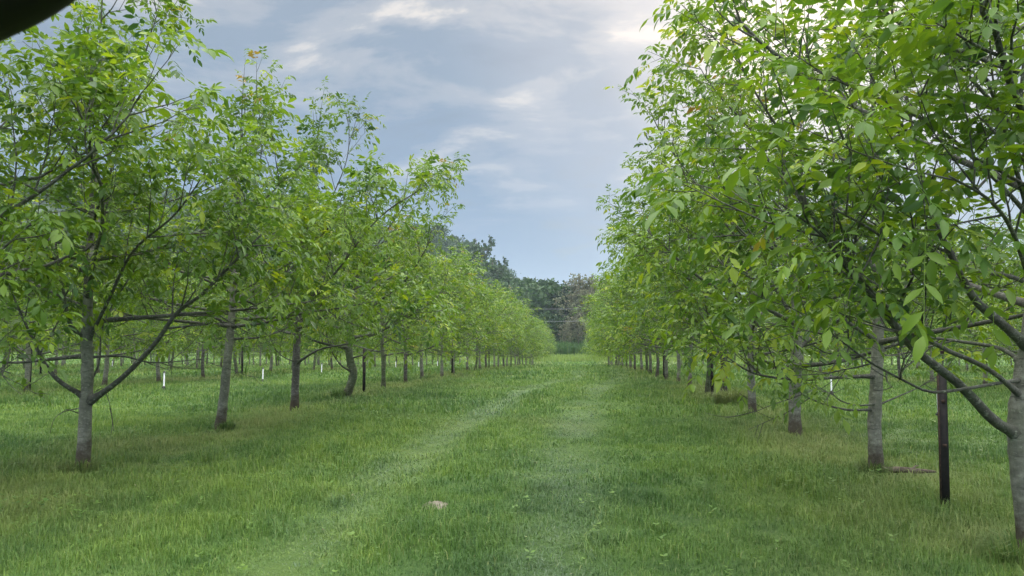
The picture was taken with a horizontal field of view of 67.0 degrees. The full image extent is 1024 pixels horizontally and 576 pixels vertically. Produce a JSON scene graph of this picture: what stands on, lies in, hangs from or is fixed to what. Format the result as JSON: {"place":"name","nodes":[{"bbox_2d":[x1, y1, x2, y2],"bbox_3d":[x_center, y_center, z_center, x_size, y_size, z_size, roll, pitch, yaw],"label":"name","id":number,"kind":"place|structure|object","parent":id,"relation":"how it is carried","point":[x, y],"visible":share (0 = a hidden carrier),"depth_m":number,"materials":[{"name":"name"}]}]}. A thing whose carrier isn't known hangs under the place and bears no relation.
{"place":"outdoors","nodes":[
{"label":"outdoors","id":0,"kind":"place"},
{"bbox_2d":[0,0,75,41],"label":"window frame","id":1,"kind":"object","parent":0,"point":[17,17],"visible":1,"depth_m":0.46,"materials":[{"name":"black"}]},
{"bbox_2d":[0,202,469,351],"bbox_3d":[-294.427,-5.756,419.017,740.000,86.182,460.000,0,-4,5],"label":"hill","id":2,"kind":"structure","parent":0,"point":[47,207],"depth_m":292.49,"materials":[{"name":"green plant"}]},
{"bbox_2d":[430,222,451,239],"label":"woodland tree","id":3,"kind":"object","parent":2,"relation":"on","point":[444,229],"visible":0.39,"depth_m":299.16,"materials":[{"name":"green plant"}]},
{"bbox_2d":[444,243,469,256],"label":"woodland tree","id":4,"kind":"object","parent":2,"relation":"on","point":[456,245],"visible":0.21,"depth_m":285.82,"materials":[{"name":"green plant"}]},
{"bbox_2d":[448,234,505,280],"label":"sparse tree","id":5,"kind":"object","parent":2,"relation":"on","point":[474,247],"visible":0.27,"depth_m":200.97,"materials":[{"name":"green plant"}]},
{"bbox_2d":[478,256,512,281],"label":"sparse tree","id":6,"kind":"object","parent":2,"relation":"on","point":[495,271],"visible":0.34,"depth_m":190.31,"materials":[{"name":"green plant"}]},
{"bbox_2d":[490,275,523,287],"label":"woodland tree","id":7,"kind":"object","parent":2,"relation":"on","point":[506,278],"visible":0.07,"depth_m":171.41,"materials":[{"name":"green plant"}]},
{"bbox_2d":[0,172,1018,351],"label":"woodland","id":8,"kind":"object","parent":2,"relation":"on","point":[177,216],"depth_m":273.52,"materials":[{"name":"green plant"}]},
{"bbox_2d":[505,277,549,313],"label":"woodland tree","id":9,"kind":"object","parent":2,"relation":"on","point":[525,283],"visible":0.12,"depth_m":159.68,"materials":[{"name":"green plant"}]},
{"bbox_2d":[0,349,1023,575],"bbox_3d":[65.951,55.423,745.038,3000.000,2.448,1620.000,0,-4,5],"label":"ground","id":10,"kind":"structure","parent":0,"point":[294,553],"depth_m":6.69,"materials":[{"name":"green plant"}]},
{"bbox_2d":[0,290,73,368],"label":"walnut tree","id":11,"kind":"object","parent":10,"relation":"on","point":[65,335],"visible":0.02,"depth_m":46.20,"materials":[{"name":"green plant"}]},
{"bbox_2d":[0,290,78,374],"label":"walnut tree","id":12,"kind":"object","parent":10,"relation":"on","point":[4,357],"visible":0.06,"depth_m":32.18,"materials":[{"name":"green plant"}]},
{"bbox_2d":[0,186,82,342],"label":"walnut tree","id":13,"kind":"object","parent":10,"relation":"on","point":[19,224],"visible":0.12,"depth_m":18.57,"materials":[{"name":"green plant"}]},
{"bbox_2d":[0,273,120,373],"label":"walnut tree","id":14,"kind":"object","parent":10,"relation":"on","point":[56,361],"visible":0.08,"depth_m":35.47,"materials":[{"name":"green plant"}]},
{"bbox_2d":[0,213,152,391],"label":"walnut tree","id":15,"kind":"object","parent":10,"relation":"on","point":[28,365],"visible":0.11,"depth_m":21.12,"materials":[{"name":"green plant"}]},
{"bbox_2d":[52,452,109,473],"bbox_3d":[-5.012,2.039,8.989,0.712,0.218,0.711,0,-4,5],"label":"grass tuft","id":16,"kind":"object","parent":10,"relation":"on","point":[70,464],"visible":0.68,"depth_m":8.89,"materials":[{"name":"green plant"}]},
{"bbox_2d":[50,388,113,432],"bbox_3d":[-5.218,1.507,9.509,0.818,0.557,0.217,0,-4,5],"label":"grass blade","id":17,"kind":"object","parent":10,"relation":"on","point":[78,413],"visible":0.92,"depth_m":9.47,"materials":[{"name":"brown plant"}]},
{"bbox_2d":[45,306,138,361],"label":"walnut tree","id":18,"kind":"object","parent":10,"relation":"on","point":[94,348],"visible":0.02,"depth_m":52.07,"materials":[{"name":"green plant"}]},
{"bbox_2d":[40,280,151,372],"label":"walnut tree","id":19,"kind":"object","parent":10,"relation":"on","point":[97,359],"visible":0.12,"depth_m":38.55,"materials":[{"name":"green plant"}]},
{"bbox_2d":[6,240,209,384],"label":"walnut tree","id":20,"kind":"object","parent":10,"relation":"on","point":[106,370],"visible":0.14,"depth_m":24.46,"materials":[{"name":"green plant"}]},
{"bbox_2d":[0,14,241,406],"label":"walnut tree","id":21,"kind":"object","parent":10,"relation":"on","point":[18,245],"visible":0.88,"depth_m":6.67,"materials":[{"name":"green plant"}]},
{"bbox_2d":[93,281,190,362],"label":"walnut tree","id":22,"kind":"object","parent":10,"relation":"on","point":[133,335],"visible":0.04,"depth_m":42.09,"materials":[{"name":"green plant"}]},
{"bbox_2d":[93,253,229,381],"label":"walnut tree","id":23,"kind":"object","parent":10,"relation":"on","point":[158,376],"visible":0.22,"depth_m":27.09,"materials":[{"name":"green plant"}]},
{"bbox_2d":[131,293,220,369],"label":"walnut tree","id":24,"kind":"object","parent":10,"relation":"on","point":[173,352],"visible":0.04,"depth_m":45.45,"materials":[{"name":"green plant"}]},
{"bbox_2d":[0,0,367,466],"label":"walnut tree","id":25,"kind":"object","parent":10,"relation":"on","point":[85,395],"visible":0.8,"depth_m":8.70,"materials":[{"name":"green plant"}]},
{"bbox_2d":[141,296,246,367],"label":"walnut tree","id":26,"kind":"object","parent":10,"relation":"on","point":[197,353],"visible":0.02,"depth_m":48.30,"materials":[{"name":"green plant"}]},
{"bbox_2d":[135,254,263,377],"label":"walnut tree","id":27,"kind":"object","parent":10,"relation":"on","point":[204,351],"visible":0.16,"depth_m":30.35,"materials":[{"name":"green plant"}]},
{"bbox_2d":[172,293,252,365],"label":"walnut tree","id":28,"kind":"object","parent":10,"relation":"on","point":[218,339],"visible":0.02,"depth_m":51.10,"materials":[{"name":"green plant"}]},
{"bbox_2d":[216,419,236,430],"bbox_3d":[-4.578,2.197,12.400,0.436,0.219,0.534,-2,-5,30],"label":"grass tuft","id":29,"kind":"object","parent":10,"relation":"on","point":[228,424],"visible":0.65,"depth_m":12.33,"materials":[{"name":"green plant"}]},
{"bbox_2d":[162,251,305,374],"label":"walnut tree","id":30,"kind":"object","parent":10,"relation":"on","point":[234,355],"visible":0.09,"depth_m":33.65,"materials":[{"name":"green plant"}]},
{"bbox_2d":[39,46,462,430],"bbox_3d":[-4.246,-0.864,12.048,5.848,6.469,6.190,2,-5,-27],"label":"walnut tree","id":31,"kind":"object","parent":10,"relation":"on","point":[310,221],"visible":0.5,"depth_m":11.89,"materials":[{"name":"green plant"}]},
{"bbox_2d":[236,301,287,365],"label":"walnut tree","id":32,"kind":"object","parent":10,"relation":"on","point":[266,347],"visible":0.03,"depth_m":58.21,"materials":[{"name":"green plant"}]},
{"bbox_2d":[223,282,341,370],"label":"walnut tree","id":33,"kind":"object","parent":10,"relation":"on","point":[271,358],"visible":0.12,"depth_m":36.60,"materials":[{"name":"green plant"}]},
{"bbox_2d":[247,283,350,369],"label":"walnut tree","id":34,"kind":"object","parent":10,"relation":"on","point":[313,335],"visible":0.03,"depth_m":39.98,"materials":[{"name":"green plant"}]},
{"bbox_2d":[278,291,363,369],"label":"walnut tree","id":35,"kind":"object","parent":10,"relation":"on","point":[314,362],"visible":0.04,"depth_m":43.66,"materials":[{"name":"green plant"}]},
{"bbox_2d":[184,75,462,411],"bbox_3d":[-3.849,-0.926,15.896,6.109,7.121,5.172,0,-4,5],"label":"walnut tree","id":36,"kind":"object","parent":10,"relation":"on","point":[297,327],"visible":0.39,"depth_m":15.50,"materials":[{"name":"green plant"}]},
{"bbox_2d":[286,293,385,369],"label":"walnut tree","id":37,"kind":"object","parent":10,"relation":"on","point":[331,363],"visible":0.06,"depth_m":46.68,"materials":[{"name":"green plant"}]},
{"bbox_2d":[329,387,353,397],"bbox_3d":[-4.250,2.591,19.169,0.817,0.330,0.874,-3,-5,32],"label":"grass tuft","id":38,"kind":"object","parent":10,"relation":"on","point":[336,391],"visible":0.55,"depth_m":19.00,"materials":[{"name":"green plant"}]},
{"bbox_2d":[241,149,485,397],"bbox_3d":[-3.920,-0.344,19.102,6.316,6.366,5.158,0,-4,5],"label":"walnut tree","id":39,"kind":"object","parent":10,"relation":"on","point":[351,365],"visible":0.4,"depth_m":18.93,"materials":[{"name":"green plant"}]},
{"bbox_2d":[362,348,365,392],"bbox_3d":[-3.977,2.191,20.833,0.078,1.580,0.072,0,-4,5],"label":"metal post","id":40,"kind":"object","parent":10,"relation":"on","point":[364,376],"visible":0.75,"depth_m":20.80,"materials":[{"name":"black metal"}]},
{"bbox_2d":[336,315,400,366],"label":"walnut tree","id":41,"kind":"object","parent":10,"relation":"on","point":[369,341],"visible":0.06,"depth_m":52.92,"materials":[{"name":"green plant"}]},
{"bbox_2d":[301,220,486,386],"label":"walnut tree","id":42,"kind":"object","parent":10,"relation":"on","point":[383,371],"visible":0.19,"depth_m":22.58,"materials":[{"name":"green plant"}]},
{"bbox_2d":[323,238,488,381],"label":"walnut tree","id":43,"kind":"object","parent":10,"relation":"on","point":[463,321],"visible":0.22,"depth_m":25.47,"materials":[{"name":"green plant"}]},
{"bbox_2d":[350,246,499,378],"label":"walnut tree","id":44,"kind":"object","parent":10,"relation":"on","point":[477,296],"visible":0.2,"depth_m":28.67,"materials":[{"name":"green plant"}]},
{"bbox_2d":[422,500,447,509],"bbox_3d":[-0.719,2.027,7.214,0.253,0.080,0.300,0,-4,5],"label":"soil mound","id":45,"kind":"object","parent":10,"relation":"on","point":[440,505],"visible":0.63,"depth_m":7.18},
{"bbox_2d":[372,265,518,377],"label":"walnut tree","id":46,"kind":"object","parent":10,"relation":"on","point":[486,307],"visible":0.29,"depth_m":32.43,"materials":[{"name":"green plant"}]},
{"bbox_2d":[400,285,526,374],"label":"walnut tree","id":47,"kind":"object","parent":10,"relation":"on","point":[493,311],"visible":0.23,"depth_m":35.75,"materials":[{"name":"green plant"}]},
{"bbox_2d":[418,278,526,370],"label":"walnut tree","id":48,"kind":"object","parent":10,"relation":"on","point":[505,338],"visible":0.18,"depth_m":39.67,"materials":[{"name":"green plant"}]},
{"bbox_2d":[427,277,531,369],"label":"walnut tree","id":49,"kind":"object","parent":10,"relation":"on","point":[520,335],"visible":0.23,"depth_m":42.22,"materials":[{"name":"green plant"}]},
{"bbox_2d":[442,286,528,367],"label":"walnut tree","id":50,"kind":"object","parent":10,"relation":"on","point":[518,344],"visible":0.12,"depth_m":48.73,"materials":[{"name":"green plant"}]},
{"bbox_2d":[444,298,537,367],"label":"walnut tree","id":51,"kind":"object","parent":10,"relation":"on","point":[479,358],"visible":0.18,"depth_m":45.26,"materials":[{"name":"green plant"}]},
{"bbox_2d":[460,305,535,366],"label":"walnut tree","id":52,"kind":"object","parent":10,"relation":"on","point":[507,337],"visible":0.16,"depth_m":52.35,"materials":[{"name":"green plant"}]},
{"bbox_2d":[460,307,546,366],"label":"walnut tree","id":53,"kind":"object","parent":10,"relation":"on","point":[526,347],"visible":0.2,"depth_m":55.04,"materials":[{"name":"green plant"}]},
{"bbox_2d":[471,300,543,366],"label":"walnut tree","id":54,"kind":"object","parent":10,"relation":"on","point":[536,342],"visible":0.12,"depth_m":58.96,"materials":[{"name":"green plant"}]},
{"bbox_2d":[473,317,548,366],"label":"walnut tree","id":55,"kind":"object","parent":10,"relation":"on","point":[540,342],"visible":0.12,"depth_m":61.46,"materials":[{"name":"green plant"}]},
{"bbox_2d":[481,320,543,364],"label":"walnut tree","id":56,"kind":"object","parent":10,"relation":"on","point":[524,344],"visible":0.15,"depth_m":64.56,"materials":[{"name":"green plant"}]},
{"bbox_2d":[497,316,544,364],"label":"walnut tree","id":57,"kind":"object","parent":10,"relation":"on","point":[530,340],"visible":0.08,"depth_m":67.70,"materials":[{"name":"green plant"}]},
{"bbox_2d":[495,316,552,364],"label":"walnut tree","id":58,"kind":"object","parent":10,"relation":"on","point":[546,333],"visible":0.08,"depth_m":74.20,"materials":[{"name":"green plant"}]},
{"bbox_2d":[499,317,550,364],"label":"walnut tree","id":59,"kind":"object","parent":10,"relation":"on","point":[545,348],"visible":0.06,"depth_m":77.42,"materials":[{"name":"green plant"}]},
{"bbox_2d":[505,323,548,364],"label":"walnut tree","id":60,"kind":"object","parent":10,"relation":"on","point":[532,341],"visible":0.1,"depth_m":70.96,"materials":[{"name":"green plant"}]},
{"bbox_2d":[512,326,554,364],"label":"walnut tree","id":61,"kind":"object","parent":10,"relation":"on","point":[548,352],"visible":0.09,"depth_m":83.61,"materials":[{"name":"green plant"}]},
{"bbox_2d":[505,280,581,338],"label":"woodland tree","id":62,"kind":"object","parent":10,"relation":"on","point":[543,295],"visible":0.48,"depth_m":149.51,"materials":[{"name":"green plant"}]},
{"bbox_2d":[518,278,569,315],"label":"woodland tree","id":63,"kind":"object","parent":10,"relation":"on","point":[551,282],"visible":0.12,"depth_m":156.29,"materials":[{"name":"green plant"}]},
{"bbox_2d":[531,312,566,342],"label":"woodland tree","id":64,"kind":"object","parent":10,"relation":"on","point":[551,317],"visible":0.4,"depth_m":144.95,"materials":[{"name":"green plant"}]},
{"bbox_2d":[553,286,574,342],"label":"conifer tree","id":65,"kind":"object","parent":10,"relation":"on","point":[565,313],"visible":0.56,"depth_m":145.16,"materials":[{"name":"green plant"}]},
{"bbox_2d":[556,316,585,342],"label":"budding tree","id":66,"kind":"object","parent":10,"relation":"on","point":[568,326],"visible":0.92,"depth_m":141.95,"materials":[{"name":"brown plant"}]},
{"bbox_2d":[550,285,599,343],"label":"budding tree","id":67,"kind":"object","parent":10,"relation":"on","point":[573,302],"visible":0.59,"depth_m":144.95,"materials":[{"name":"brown plant"}]},
{"bbox_2d":[558,273,603,332],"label":"budding tree","id":68,"kind":"object","parent":10,"relation":"on","point":[579,282],"visible":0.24,"depth_m":147.97,"materials":[{"name":"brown plant"}]},
{"bbox_2d":[306,353,870,362],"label":"tall grass","id":69,"kind":"structure","parent":10,"relation":"on","point":[569,357],"depth_m":109.74,"materials":[{"name":"green plant"}]},
{"bbox_2d":[569,274,615,317],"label":"budding tree","id":70,"kind":"object","parent":10,"relation":"on","point":[592,288],"visible":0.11,"depth_m":146.01,"materials":[{"name":"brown plant"}]},
{"bbox_2d":[341,339,858,355],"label":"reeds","id":71,"kind":"object","parent":10,"relation":"on","point":[567,347],"visible":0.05,"depth_m":129.88,"materials":[{"name":"green plant"}]},
{"bbox_2d":[585,320,643,365],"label":"walnut tree","id":72,"kind":"object","parent":10,"relation":"on","point":[599,353],"visible":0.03,"depth_m":72.16,"materials":[{"name":"green plant"}]},
{"bbox_2d":[584,301,658,365],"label":"walnut tree","id":73,"kind":"object","parent":10,"relation":"on","point":[608,339],"visible":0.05,"depth_m":52.98,"materials":[{"name":"green plant"}]},
{"bbox_2d":[585,283,658,367],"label":"walnut tree","id":74,"kind":"object","parent":10,"relation":"on","point":[607,347],"visible":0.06,"depth_m":49.34,"materials":[{"name":"green plant"}]},
{"bbox_2d":[589,291,658,369],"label":"walnut tree","id":75,"kind":"object","parent":10,"relation":"on","point":[641,364],"visible":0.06,"depth_m":42.92,"materials":[{"name":"green plant"}]},
{"bbox_2d":[578,295,680,369],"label":"walnut tree","id":76,"kind":"object","parent":10,"relation":"on","point":[596,327],"visible":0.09,"depth_m":45.85,"materials":[{"name":"green plant"}]},
{"bbox_2d":[571,286,698,373],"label":"walnut tree","id":77,"kind":"object","parent":10,"relation":"on","point":[649,354],"visible":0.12,"depth_m":36.57,"materials":[{"name":"green plant"}]},
{"bbox_2d":[584,278,693,371],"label":"walnut tree","id":78,"kind":"object","parent":10,"relation":"on","point":[646,360],"visible":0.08,"depth_m":39.56,"materials":[{"name":"green plant"}]},
{"bbox_2d":[583,262,715,376],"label":"walnut tree","id":79,"kind":"object","parent":10,"relation":"on","point":[597,334],"visible":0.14,"depth_m":33.37,"materials":[{"name":"green plant"}]},
{"bbox_2d":[591,261,723,379],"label":"walnut tree","id":80,"kind":"object","parent":10,"relation":"on","point":[611,290],"visible":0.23,"depth_m":29.51,"materials":[{"name":"green plant"}]},
{"bbox_2d":[601,234,767,381],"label":"walnut tree","id":81,"kind":"object","parent":10,"relation":"on","point":[678,378],"visible":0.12,"depth_m":27.77,"materials":[{"name":"green plant"}]},
{"bbox_2d":[598,218,787,385],"bbox_3d":[5.640,0.469,24.027,5.764,5.420,5.278,-1,-4,10],"label":"walnut tree","id":82,"kind":"object","parent":10,"relation":"on","point":[640,317],"visible":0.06,"depth_m":23.60,"materials":[{"name":"green plant"}]},
{"bbox_2d":[596,194,814,393],"bbox_3d":[5.004,0.214,20.339,5.711,5.384,5.828,-1,-4,14],"label":"walnut tree","id":83,"kind":"object","parent":10,"relation":"on","point":[707,382],"visible":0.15,"depth_m":20.87,"materials":[{"name":"green plant"}]},
{"bbox_2d":[710,349,713,394],"bbox_3d":[5.042,2.114,19.519,0.078,1.580,0.072,0,-4,5],"label":"metal post","id":84,"kind":"object","parent":10,"relation":"on","point":[711,378],"visible":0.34,"depth_m":19.48,"materials":[{"name":"black metal"}]},
{"bbox_2d":[596,157,830,391],"bbox_3d":[4.758,-0.057,17.960,5.570,5.627,5.675,0,-4,5],"label":"walnut tree","id":85,"kind":"object","parent":10,"relation":"on","point":[651,287],"visible":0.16,"depth_m":17.80,"materials":[{"name":"green plant"}]},
{"bbox_2d":[707,387,747,404],"bbox_3d":[4.828,2.369,17.062,1.280,0.474,1.397,0,-4,5],"label":"grass tuft","id":86,"kind":"object","parent":10,"relation":"on","point":[726,397],"visible":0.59,"depth_m":16.81,"materials":[{"name":"green plant"}]},
{"bbox_2d":[595,120,901,413],"bbox_3d":[4.745,-0.269,15.016,5.332,5.684,6.363,-3,-5,33],"label":"walnut tree","id":87,"kind":"object","parent":10,"relation":"on","point":[751,396],"visible":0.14,"depth_m":14.51,"materials":[{"name":"green plant"}]},
{"bbox_2d":[596,26,1006,435],"bbox_3d":[4.280,-0.794,12.023,5.963,6.384,5.949,0,-4,5],"label":"walnut tree","id":88,"kind":"object","parent":10,"relation":"on","point":[795,425],"visible":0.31,"depth_m":11.54,"materials":[{"name":"green plant"}]},
{"bbox_2d":[762,283,869,371],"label":"walnut tree","id":89,"kind":"object","parent":10,"relation":"on","point":[820,367],"visible":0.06,"depth_m":40.09,"materials":[{"name":"green plant"}]},
{"bbox_2d":[619,0,1023,547],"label":"walnut tree","id":90,"kind":"object","parent":10,"relation":"on","point":[845,65],"visible":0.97,"depth_m":4.53,"materials":[{"name":"green plant"}]},
{"bbox_2d":[622,0,1023,474],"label":"walnut tree","id":91,"kind":"object","parent":10,"relation":"on","point":[874,405],"visible":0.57,"depth_m":8.16,"materials":[{"name":"green plant"}]},
{"bbox_2d":[778,271,885,373],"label":"walnut tree","id":92,"kind":"object","parent":10,"relation":"on","point":[866,350],"visible":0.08,"depth_m":36.83,"materials":[{"name":"green plant"}]},
{"bbox_2d":[847,454,894,476],"bbox_3d":[4.040,1.998,8.685,0.658,0.218,0.658,0,-4,5],"label":"grass tuft","id":93,"kind":"object","parent":10,"relation":"on","point":[863,467],"visible":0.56,"depth_m":8.59,"materials":[{"name":"green plant"}]},
{"bbox_2d":[808,262,942,359],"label":"walnut tree","id":94,"kind":"object","parent":10,"relation":"on","point":[870,333],"visible":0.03,"depth_m":33.68,"materials":[{"name":"green plant"}]},
{"bbox_2d":[835,242,979,376],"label":"walnut tree","id":95,"kind":"object","parent":10,"relation":"on","point":[898,359],"visible":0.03,"depth_m":30.43,"materials":[{"name":"green plant"}]},
{"bbox_2d":[887,465,935,473],"bbox_3d":[4.385,2.044,8.685,0.691,0.088,0.217,1,-4,-9],"label":"fallen branch","id":96,"kind":"object","parent":10,"relation":"on","point":[902,469],"visible":0.63,"depth_m":8.62,"materials":[{"name":"brown wood"}]},
{"bbox_2d":[852,253,1021,383],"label":"walnut tree","id":97,"kind":"object","parent":10,"relation":"on","point":[931,371],"visible":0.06,"depth_m":27.43,"materials":[{"name":"green plant"}]},
{"bbox_2d":[937,351,949,508],"bbox_3d":[3.950,1.366,7.095,0.094,1.580,0.072,0,-4,5],"label":"metal post","id":98,"kind":"object","parent":10,"relation":"on","point":[943,448],"visible":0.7,"depth_m":7.07,"materials":[{"name":"black metal"}]},
{"bbox_2d":[911,299,980,365],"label":"walnut tree","id":99,"kind":"object","parent":10,"relation":"on","point":[942,364],"visible":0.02,"depth_m":46.34,"materials":[{"name":"green plant"}]},
{"bbox_2d":[893,232,1023,383],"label":"walnut tree","id":100,"kind":"object","parent":10,"relation":"on","point":[984,374],"visible":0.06,"depth_m":23.83,"materials":[{"name":"green plant"}]},
{"bbox_2d":[912,296,1020,370],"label":"walnut tree","id":101,"kind":"object","parent":10,"relation":"on","point":[972,340],"visible":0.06,"depth_m":43.13,"materials":[{"name":"green plant"}]},
{"bbox_2d":[925,209,1023,367],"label":"walnut tree","id":102,"kind":"object","parent":10,"relation":"on","point":[975,333],"visible":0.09,"depth_m":21.82,"materials":[{"name":"green plant"}]},
{"bbox_2d":[935,280,1021,371],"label":"walnut tree","id":103,"kind":"object","parent":10,"relation":"on","point":[978,333],"visible":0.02,"depth_m":39.89,"materials":[{"name":"green plant"}]},
{"bbox_2d":[970,213,1023,332],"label":"walnut tree","id":104,"kind":"object","parent":10,"relation":"on","point":[1004,306],"visible":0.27,"depth_m":18.15,"materials":[{"name":"green plant"}]},
{"bbox_2d":[974,526,1023,566],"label":"grass tuft","id":105,"kind":"object","parent":10,"relation":"on","point":[1013,555],"visible":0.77,"depth_m":5.58,"materials":[{"name":"green plant"}]},
{"bbox_2d":[0,0,1023,311],"label":"sky","id":106,"kind":"structure","parent":0,"point":[516,87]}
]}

